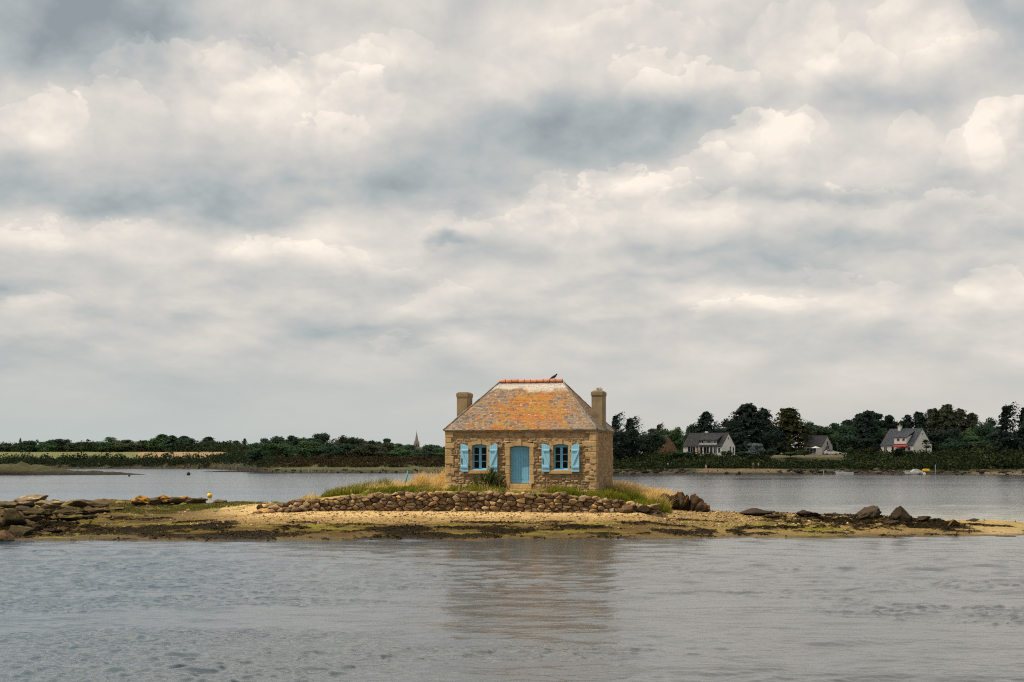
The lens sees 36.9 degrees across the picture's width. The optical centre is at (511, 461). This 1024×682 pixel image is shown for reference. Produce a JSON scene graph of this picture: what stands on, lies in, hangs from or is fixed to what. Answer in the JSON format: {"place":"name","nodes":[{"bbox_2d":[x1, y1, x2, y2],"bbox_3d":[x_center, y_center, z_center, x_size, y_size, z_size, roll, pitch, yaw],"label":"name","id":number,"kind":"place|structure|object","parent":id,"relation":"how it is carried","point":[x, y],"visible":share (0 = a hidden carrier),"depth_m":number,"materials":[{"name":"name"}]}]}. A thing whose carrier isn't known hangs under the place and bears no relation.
{"place":"outdoors","nodes":[
{"label":"outdoors","id":0,"kind":"place"},
{"bbox_2d":[0,461,145,474],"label":"islet","id":1,"kind":"object","parent":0,"point":[21,468],"visible":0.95,"depth_m":406.37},
{"bbox_2d":[0,469,1023,681],"bbox_3d":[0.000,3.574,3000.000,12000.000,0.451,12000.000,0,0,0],"label":"water","id":2,"kind":"structure","parent":0,"point":[869,609],"depth_m":38.95,"materials":[{"name":"liquid"}]},
{"bbox_2d":[0,487,1023,541],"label":"ground","id":3,"kind":"structure","parent":0,"point":[337,534],"depth_m":73.00,"materials":[{"name":"sand"}]},
{"bbox_2d":[0,530,14,541],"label":"boulder","id":4,"kind":"object","parent":3,"relation":"on","point":[6,536],"visible":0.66,"depth_m":67.04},
{"bbox_2d":[0,501,18,507],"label":"rock","id":5,"kind":"object","parent":3,"relation":"on","point":[4,504],"visible":0.92,"depth_m":84.59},
{"bbox_2d":[2,508,27,525],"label":"boulder","id":6,"kind":"object","parent":3,"relation":"on","point":[12,516],"visible":0.86,"depth_m":72.27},
{"bbox_2d":[7,525,33,535],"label":"rock","id":7,"kind":"object","parent":3,"relation":"on","point":[19,530],"visible":0.89,"depth_m":69.63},
{"bbox_2d":[12,505,37,510],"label":"ledge rock","id":8,"kind":"object","parent":3,"relation":"on","point":[21,508],"visible":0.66,"depth_m":80.67,"materials":[{"name":"stone"}]},
{"bbox_2d":[14,494,47,506],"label":"rock","id":9,"kind":"object","parent":3,"relation":"on","point":[29,500],"visible":0.86,"depth_m":85.74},
{"bbox_2d":[25,523,42,530],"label":"ledge rock","id":10,"kind":"object","parent":3,"relation":"on","point":[37,527],"visible":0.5,"depth_m":71.89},
{"bbox_2d":[21,509,55,514],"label":"ledge rock","id":11,"kind":"object","parent":3,"relation":"on","point":[40,512],"visible":0.93,"depth_m":79.63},
{"bbox_2d":[22,515,55,521],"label":"ledge rock","id":12,"kind":"object","parent":3,"relation":"on","point":[36,518],"visible":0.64,"depth_m":76.05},
{"bbox_2d":[34,500,63,508],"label":"rock","id":13,"kind":"object","parent":3,"relation":"on","point":[48,504],"visible":0.92,"depth_m":82.57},
{"bbox_2d":[54,516,81,521],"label":"ledge rock","id":14,"kind":"object","parent":3,"relation":"on","point":[70,518],"visible":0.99,"depth_m":76.18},
{"bbox_2d":[51,507,91,515],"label":"rock","id":15,"kind":"object","parent":3,"relation":"on","point":[67,511],"visible":0.92,"depth_m":79.94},
{"bbox_2d":[68,499,109,507],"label":"rock","id":16,"kind":"object","parent":3,"relation":"on","point":[84,502],"visible":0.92,"depth_m":85.79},
{"bbox_2d":[130,495,149,504],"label":"rock","id":17,"kind":"object","parent":3,"relation":"on","point":[140,499],"visible":0.88,"depth_m":87.59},
{"bbox_2d":[157,495,173,503],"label":"rock","id":18,"kind":"object","parent":3,"relation":"on","point":[164,499],"visible":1,"depth_m":88.36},
{"bbox_2d":[170,497,185,503],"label":"rock","id":19,"kind":"object","parent":3,"relation":"on","point":[178,500],"visible":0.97,"depth_m":88.72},
{"bbox_2d":[106,501,267,514],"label":"turf","id":20,"kind":"structure","parent":3,"relation":"on","point":[197,507],"depth_m":84.46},
{"bbox_2d":[184,497,207,503],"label":"rock","id":21,"kind":"object","parent":3,"relation":"on","point":[196,500],"visible":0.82,"depth_m":89.87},
{"bbox_2d":[254,490,661,516],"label":"stone wall","id":22,"kind":"structure","parent":3,"relation":"on","point":[315,504],"depth_m":77.21,"materials":[{"name":"stone"}]},
{"bbox_2d":[271,476,672,513],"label":"grass","id":23,"kind":"structure","parent":3,"relation":"on","point":[610,493],"depth_m":78.63,"materials":[{"name":"plant"}]},
{"bbox_2d":[470,467,506,488],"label":"yucca bush","id":24,"kind":"object","parent":3,"relation":"on","point":[490,479],"visible":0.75,"depth_m":80.51,"materials":[{"name":"green plant"}]},
{"bbox_2d":[302,468,678,507],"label":"dry grass","id":25,"kind":"structure","parent":3,"relation":"on","point":[437,481],"depth_m":81.45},
{"bbox_2d":[54,501,932,529],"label":"pebbles","id":26,"kind":"object","parent":3,"relation":"on","point":[639,517],"visible":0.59,"depth_m":75.79,"materials":[{"name":"gravel"}]},
{"bbox_2d":[0,511,1023,540],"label":"seaweed","id":27,"kind":"object","parent":3,"relation":"on","point":[409,528],"visible":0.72,"depth_m":72.04,"materials":[{"name":"plant"}]},
{"bbox_2d":[443,379,615,491],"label":"stone house","id":28,"kind":"structure","parent":3,"relation":"on","point":[543,433],"depth_m":81.37,"materials":[{"name":"brown stone"}]},
{"bbox_2d":[472,444,487,469],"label":"window","id":29,"kind":"structure","parent":28,"relation":"in","point":[480,446],"depth_m":81.58,"materials":[{"name":"blue paint"}]},
{"bbox_2d":[511,446,530,482],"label":"door","id":30,"kind":"structure","parent":28,"relation":"in","point":[520,466],"depth_m":81.12,"materials":[{"name":"blue paint"}]},
{"bbox_2d":[553,444,568,469],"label":"window","id":31,"kind":"structure","parent":28,"relation":"in","point":[561,446],"depth_m":80.55,"materials":[{"name":"blue paint"}]},
{"bbox_2d":[618,505,632,512],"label":"stone","id":32,"kind":"object","parent":3,"relation":"on","point":[626,509],"visible":1,"depth_m":76.84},
{"bbox_2d":[636,505,651,513],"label":"stone","id":33,"kind":"object","parent":3,"relation":"on","point":[645,509],"visible":1,"depth_m":76.82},
{"bbox_2d":[681,496,690,510],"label":"rock","id":34,"kind":"object","parent":3,"relation":"on","point":[685,505],"visible":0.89,"depth_m":82.49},
{"bbox_2d":[690,494,703,506],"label":"rock","id":35,"kind":"object","parent":3,"relation":"on","point":[695,500],"visible":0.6,"depth_m":82.54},
{"bbox_2d":[694,501,709,511],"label":"rock","id":36,"kind":"object","parent":3,"relation":"on","point":[700,506],"visible":0.86,"depth_m":82.10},
{"bbox_2d":[739,508,772,515],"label":"boulder","id":37,"kind":"object","parent":3,"relation":"on","point":[756,511],"visible":0.9,"depth_m":80.44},
{"bbox_2d":[796,510,820,516],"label":"boulder","id":38,"kind":"object","parent":3,"relation":"on","point":[803,513],"visible":0.89,"depth_m":79.08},
{"bbox_2d":[854,505,881,518],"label":"boulder","id":39,"kind":"object","parent":3,"relation":"on","point":[871,512],"visible":0.93,"depth_m":79.34,"materials":[{"name":"stone"}]},
{"bbox_2d":[891,506,911,521],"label":"boulder","id":40,"kind":"object","parent":3,"relation":"on","point":[899,513],"visible":0.94,"depth_m":77.93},
{"bbox_2d":[0,452,1023,474],"bbox_3d":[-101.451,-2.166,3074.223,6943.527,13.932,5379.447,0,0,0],"label":"terrain","id":41,"kind":"structure","parent":0,"point":[745,471],"depth_m":469.70,"materials":[{"name":"plant"}]},
{"bbox_2d":[21,440,36,451],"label":"broadleaf tree","id":42,"kind":"object","parent":41,"relation":"on","point":[30,444],"visible":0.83,"depth_m":971.72,"materials":[{"name":"green plant"}]},
{"bbox_2d":[35,442,57,451],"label":"broadleaf tree","id":43,"kind":"object","parent":41,"relation":"on","point":[42,447],"visible":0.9,"depth_m":968.55,"materials":[{"name":"green plant"}]},
{"bbox_2d":[45,439,71,451],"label":"broadleaf tree","id":44,"kind":"object","parent":41,"relation":"on","point":[57,441],"visible":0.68,"depth_m":977.34,"materials":[{"name":"green plant"}]},
{"bbox_2d":[56,443,86,451],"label":"broadleaf tree","id":45,"kind":"object","parent":41,"relation":"on","point":[68,448],"visible":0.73,"depth_m":973.78,"materials":[{"name":"green plant"}]},
{"bbox_2d":[89,437,120,451],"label":"broadleaf tree","id":46,"kind":"object","parent":41,"relation":"on","point":[110,440],"visible":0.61,"depth_m":981.53,"materials":[{"name":"green plant"}]},
{"bbox_2d":[112,439,146,451],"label":"broadleaf tree","id":47,"kind":"object","parent":41,"relation":"on","point":[125,445],"visible":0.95,"depth_m":970.18,"materials":[{"name":"green plant"}]},
{"bbox_2d":[0,439,286,467],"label":"hedgerow","id":48,"kind":"object","parent":41,"relation":"on","point":[234,452],"visible":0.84,"depth_m":779.22,"materials":[{"name":"green plant"}]},
{"bbox_2d":[143,438,167,451],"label":"broadleaf tree","id":49,"kind":"object","parent":41,"relation":"on","point":[151,443],"visible":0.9,"depth_m":971.01,"materials":[{"name":"green plant"}]},
{"bbox_2d":[158,435,182,451],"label":"broadleaf tree","id":50,"kind":"object","parent":41,"relation":"on","point":[171,439],"visible":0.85,"depth_m":969.98,"materials":[{"name":"green plant"}]},
{"bbox_2d":[184,438,207,451],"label":"broadleaf tree","id":51,"kind":"object","parent":41,"relation":"on","point":[190,440],"visible":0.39,"depth_m":968.15,"materials":[{"name":"green plant"}]},
{"bbox_2d":[247,447,262,461],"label":"broadleaf tree","id":52,"kind":"object","parent":41,"relation":"on","point":[254,454],"visible":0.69,"depth_m":526.15,"materials":[{"name":"green plant"}]},
{"bbox_2d":[259,443,287,457],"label":"broadleaf tree","id":53,"kind":"object","parent":41,"relation":"on","point":[267,448],"visible":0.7,"depth_m":522.59,"materials":[{"name":"green plant"}]},
{"bbox_2d":[270,435,284,443],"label":"broadleaf tree","id":54,"kind":"object","parent":41,"relation":"on","point":[278,440],"visible":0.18,"depth_m":571.48,"materials":[{"name":"green plant"}]},
{"bbox_2d":[277,443,307,457],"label":"broadleaf tree","id":55,"kind":"object","parent":41,"relation":"on","point":[292,452],"visible":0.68,"depth_m":530.12,"materials":[{"name":"green plant"}]},
{"bbox_2d":[296,440,321,458],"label":"broadleaf tree","id":56,"kind":"object","parent":41,"relation":"on","point":[312,446],"visible":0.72,"depth_m":533.96,"materials":[{"name":"green plant"}]},
{"bbox_2d":[312,432,329,447],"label":"broadleaf tree","id":57,"kind":"object","parent":41,"relation":"on","point":[324,437],"visible":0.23,"depth_m":580.72,"materials":[{"name":"green plant"}]},
{"bbox_2d":[314,443,336,458],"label":"broadleaf tree","id":58,"kind":"object","parent":41,"relation":"on","point":[325,450],"visible":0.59,"depth_m":532.28,"materials":[{"name":"green plant"}]},
{"bbox_2d":[323,435,347,445],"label":"broadleaf tree","id":59,"kind":"object","parent":41,"relation":"on","point":[342,439],"visible":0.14,"depth_m":573.01,"materials":[{"name":"green plant"}]},
{"bbox_2d":[328,444,358,458],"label":"broadleaf tree","id":60,"kind":"object","parent":41,"relation":"on","point":[337,450],"visible":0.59,"depth_m":529.25,"materials":[{"name":"green plant"}]},
{"bbox_2d":[250,453,444,467],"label":"heath scrub","id":61,"kind":"object","parent":41,"relation":"on","point":[358,461],"visible":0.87,"depth_m":491.64,"materials":[{"name":"green plant"}]},
{"bbox_2d":[337,437,360,446],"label":"broadleaf tree","id":62,"kind":"object","parent":41,"relation":"on","point":[353,441],"visible":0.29,"depth_m":577.59,"materials":[{"name":"green plant"}]},
{"bbox_2d":[344,444,377,457],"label":"broadleaf tree","id":63,"kind":"object","parent":41,"relation":"on","point":[357,451],"visible":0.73,"depth_m":525.37,"materials":[{"name":"green plant"}]},
{"bbox_2d":[369,445,389,457],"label":"broadleaf tree","id":64,"kind":"object","parent":41,"relation":"on","point":[381,450],"visible":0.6,"depth_m":526.37,"materials":[{"name":"green plant"}]},
{"bbox_2d":[388,449,404,457],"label":"broadleaf tree","id":65,"kind":"object","parent":41,"relation":"on","point":[395,452],"visible":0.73,"depth_m":530.03,"materials":[{"name":"green plant"}]},
{"bbox_2d":[409,449,436,457],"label":"broadleaf tree","id":66,"kind":"object","parent":41,"relation":"on","point":[422,454],"visible":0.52,"depth_m":524.28,"materials":[{"name":"green plant"}]},
{"bbox_2d":[432,447,444,458],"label":"broadleaf tree","id":67,"kind":"object","parent":41,"relation":"on","point":[439,452],"visible":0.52,"depth_m":525.29,"materials":[{"name":"green plant"}]},
{"bbox_2d":[57,466,1023,474],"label":"shore stones","id":68,"kind":"object","parent":41,"relation":"on","point":[814,471],"visible":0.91,"depth_m":417.24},
{"bbox_2d":[610,412,625,441],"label":"tree","id":69,"kind":"object","parent":41,"relation":"on","point":[616,424],"visible":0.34,"depth_m":451.30,"materials":[{"name":"green plant"}]},
{"bbox_2d":[613,429,640,459],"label":"broadleaf tree","id":70,"kind":"object","parent":41,"relation":"on","point":[622,448],"visible":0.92,"depth_m":441.45,"materials":[{"name":"green plant"}]},
{"bbox_2d":[613,416,645,457],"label":"cypress tree","id":71,"kind":"object","parent":41,"relation":"on","point":[631,423],"visible":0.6,"depth_m":446.24,"materials":[{"name":"green plant"}]},
{"bbox_2d":[637,428,666,452],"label":"broadleaf tree","id":72,"kind":"object","parent":41,"relation":"on","point":[654,439],"visible":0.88,"depth_m":452.52,"materials":[{"name":"green plant"}]},
{"bbox_2d":[651,435,677,453],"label":"barn","id":73,"kind":"structure","parent":41,"relation":"on","point":[669,444],"depth_m":463.72,"materials":[{"name":"brown"}]},
{"bbox_2d":[661,428,681,448],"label":"broadleaf tree","id":74,"kind":"object","parent":41,"relation":"on","point":[671,433],"visible":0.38,"depth_m":638.19,"materials":[{"name":"green plant"}]},
{"bbox_2d":[672,426,685,451],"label":"broadleaf tree","id":75,"kind":"object","parent":41,"relation":"on","point":[680,438],"visible":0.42,"depth_m":636.97,"materials":[{"name":"green plant"}]},
{"bbox_2d":[682,424,699,443],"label":"broadleaf tree","id":76,"kind":"object","parent":41,"relation":"on","point":[690,429],"visible":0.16,"depth_m":517.88,"materials":[{"name":"green plant"}]},
{"bbox_2d":[692,411,718,432],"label":"conifer tree","id":77,"kind":"object","parent":41,"relation":"on","point":[705,419],"visible":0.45,"depth_m":480.96,"materials":[{"name":"green plant"}]},
{"bbox_2d":[682,431,735,454],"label":"villa","id":78,"kind":"object","parent":41,"relation":"on","point":[714,443],"visible":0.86,"depth_m":454.12,"materials":[{"name":"white"}]},
{"bbox_2d":[725,418,746,451],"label":"broadleaf tree","id":79,"kind":"object","parent":41,"relation":"on","point":[732,422],"visible":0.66,"depth_m":475.66,"materials":[{"name":"green plant"}]},
{"bbox_2d":[722,403,769,454],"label":"conifer tree","id":80,"kind":"object","parent":41,"relation":"on","point":[747,417],"visible":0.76,"depth_m":477.08,"materials":[{"name":"green plant"}]},
{"bbox_2d":[746,443,764,456],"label":"garden bush","id":81,"kind":"object","parent":41,"relation":"on","point":[755,448],"visible":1,"depth_m":435.19,"materials":[{"name":"plant"}]},
{"bbox_2d":[749,407,776,453],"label":"conifer tree","id":82,"kind":"object","parent":41,"relation":"on","point":[764,412],"visible":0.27,"depth_m":486.29,"materials":[{"name":"green plant"}]},
{"bbox_2d":[757,425,790,454],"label":"broadleaf tree","id":83,"kind":"object","parent":41,"relation":"on","point":[771,434],"visible":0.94,"depth_m":472.51,"materials":[{"name":"green plant"}]},
{"bbox_2d":[761,407,815,454],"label":"conifer tree","id":84,"kind":"object","parent":41,"relation":"on","point":[789,423],"visible":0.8,"depth_m":474.94,"materials":[{"name":"green plant"}]},
{"bbox_2d":[613,441,1023,471],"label":"bank scrub","id":85,"kind":"object","parent":41,"relation":"on","point":[979,458],"visible":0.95,"depth_m":428.36,"materials":[{"name":"green plant"}]},
{"bbox_2d":[803,435,833,454],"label":"cottage","id":86,"kind":"structure","parent":41,"relation":"on","point":[823,443],"depth_m":472.38,"materials":[{"name":"white"}]},
{"bbox_2d":[806,425,832,442],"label":"broadleaf tree","id":87,"kind":"object","parent":41,"relation":"on","point":[819,430],"visible":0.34,"depth_m":497.42,"materials":[{"name":"green plant"}]},
{"bbox_2d":[828,427,842,453],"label":"broadleaf tree","id":88,"kind":"object","parent":41,"relation":"on","point":[832,437],"visible":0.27,"depth_m":497.57,"materials":[{"name":"green plant"}]},
{"bbox_2d":[834,424,859,453],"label":"broadleaf tree","id":89,"kind":"object","parent":41,"relation":"on","point":[846,434],"visible":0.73,"depth_m":484.73,"materials":[{"name":"green plant"}]},
{"bbox_2d":[832,418,874,432],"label":"pine tree","id":90,"kind":"object","parent":41,"relation":"on","point":[847,422],"visible":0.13,"depth_m":518.67,"materials":[{"name":"green plant"}]},
{"bbox_2d":[843,437,878,452],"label":"broadleaf tree","id":91,"kind":"object","parent":41,"relation":"on","point":[861,444],"visible":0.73,"depth_m":472.57,"materials":[{"name":"green plant"}]},
{"bbox_2d":[853,413,882,449],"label":"conifer tree","id":92,"kind":"object","parent":41,"relation":"on","point":[863,423],"visible":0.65,"depth_m":489.87,"materials":[{"name":"green plant"}]},
{"bbox_2d":[852,410,886,430],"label":"pine tree","id":93,"kind":"object","parent":41,"relation":"on","point":[877,417],"visible":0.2,"depth_m":521.23,"materials":[{"name":"green plant"}]},
{"bbox_2d":[862,424,887,448],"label":"broadleaf tree","id":94,"kind":"object","parent":41,"relation":"on","point":[882,434],"visible":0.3,"depth_m":491.30,"materials":[{"name":"green plant"}]},
{"bbox_2d":[878,415,900,430],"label":"pine tree","id":95,"kind":"object","parent":41,"relation":"on","point":[891,422],"visible":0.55,"depth_m":518.93,"materials":[{"name":"green plant"}]},
{"bbox_2d":[880,424,932,452],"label":"villa","id":96,"kind":"object","parent":41,"relation":"on","point":[907,439],"visible":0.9,"depth_m":463.77,"materials":[{"name":"white stone"}]},
{"bbox_2d":[901,414,915,428],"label":"conifer tree","id":97,"kind":"object","parent":41,"relation":"on","point":[907,422],"visible":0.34,"depth_m":519.23,"materials":[{"name":"green plant"}]},
{"bbox_2d":[911,411,930,431],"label":"conifer tree","id":98,"kind":"object","parent":41,"relation":"on","point":[919,418],"visible":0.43,"depth_m":518.56,"materials":[{"name":"green plant"}]},
{"bbox_2d":[923,408,945,431],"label":"conifer tree","id":99,"kind":"object","parent":41,"relation":"on","point":[931,415],"visible":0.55,"depth_m":518.36,"materials":[{"name":"green plant"}]},
{"bbox_2d":[926,429,963,453],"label":"broadleaf tree","id":100,"kind":"object","parent":41,"relation":"on","point":[936,437],"visible":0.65,"depth_m":474.41,"materials":[{"name":"green plant"}]},
{"bbox_2d":[931,404,966,436],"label":"conifer tree","id":101,"kind":"object","parent":41,"relation":"on","point":[946,413],"visible":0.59,"depth_m":517.55,"materials":[{"name":"green plant"}]},
{"bbox_2d":[937,438,968,452],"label":"broadleaf tree","id":102,"kind":"object","parent":41,"relation":"on","point":[948,443],"visible":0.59,"depth_m":468.87,"materials":[{"name":"green plant"}]},
{"bbox_2d":[950,408,973,438],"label":"conifer tree","id":103,"kind":"object","parent":41,"relation":"on","point":[961,415],"visible":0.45,"depth_m":518.02,"materials":[{"name":"green plant"}]},
{"bbox_2d":[956,428,984,452],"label":"broadleaf tree","id":104,"kind":"object","parent":41,"relation":"on","point":[971,434],"visible":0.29,"depth_m":475.84,"materials":[{"name":"green plant"}]},
{"bbox_2d":[961,412,981,429],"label":"conifer tree","id":105,"kind":"object","parent":41,"relation":"on","point":[972,418],"visible":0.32,"depth_m":518.84,"materials":[{"name":"green plant"}]},
{"bbox_2d":[966,440,995,450],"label":"broadleaf tree","id":106,"kind":"object","parent":41,"relation":"on","point":[981,442],"visible":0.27,"depth_m":467.47,"materials":[{"name":"green plant"}]},
{"bbox_2d":[974,424,994,440],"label":"broadleaf tree","id":107,"kind":"object","parent":41,"relation":"on","point":[982,430],"visible":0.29,"depth_m":476.18,"materials":[{"name":"green plant"}]},
{"bbox_2d":[986,401,1023,453],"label":"cypress tree","id":108,"kind":"object","parent":41,"relation":"on","point":[1004,420],"visible":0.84,"depth_m":439.08,"materials":[{"name":"green plant"}]},
{"bbox_2d":[1005,407,1023,451],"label":"cypress tree","id":109,"kind":"object","parent":41,"relation":"on","point":[1019,437],"visible":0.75,"depth_m":437.57,"materials":[{"name":"green plant"}]},
{"bbox_2d":[0,0,1023,452],"label":"sky","id":110,"kind":"structure","parent":0,"point":[221,220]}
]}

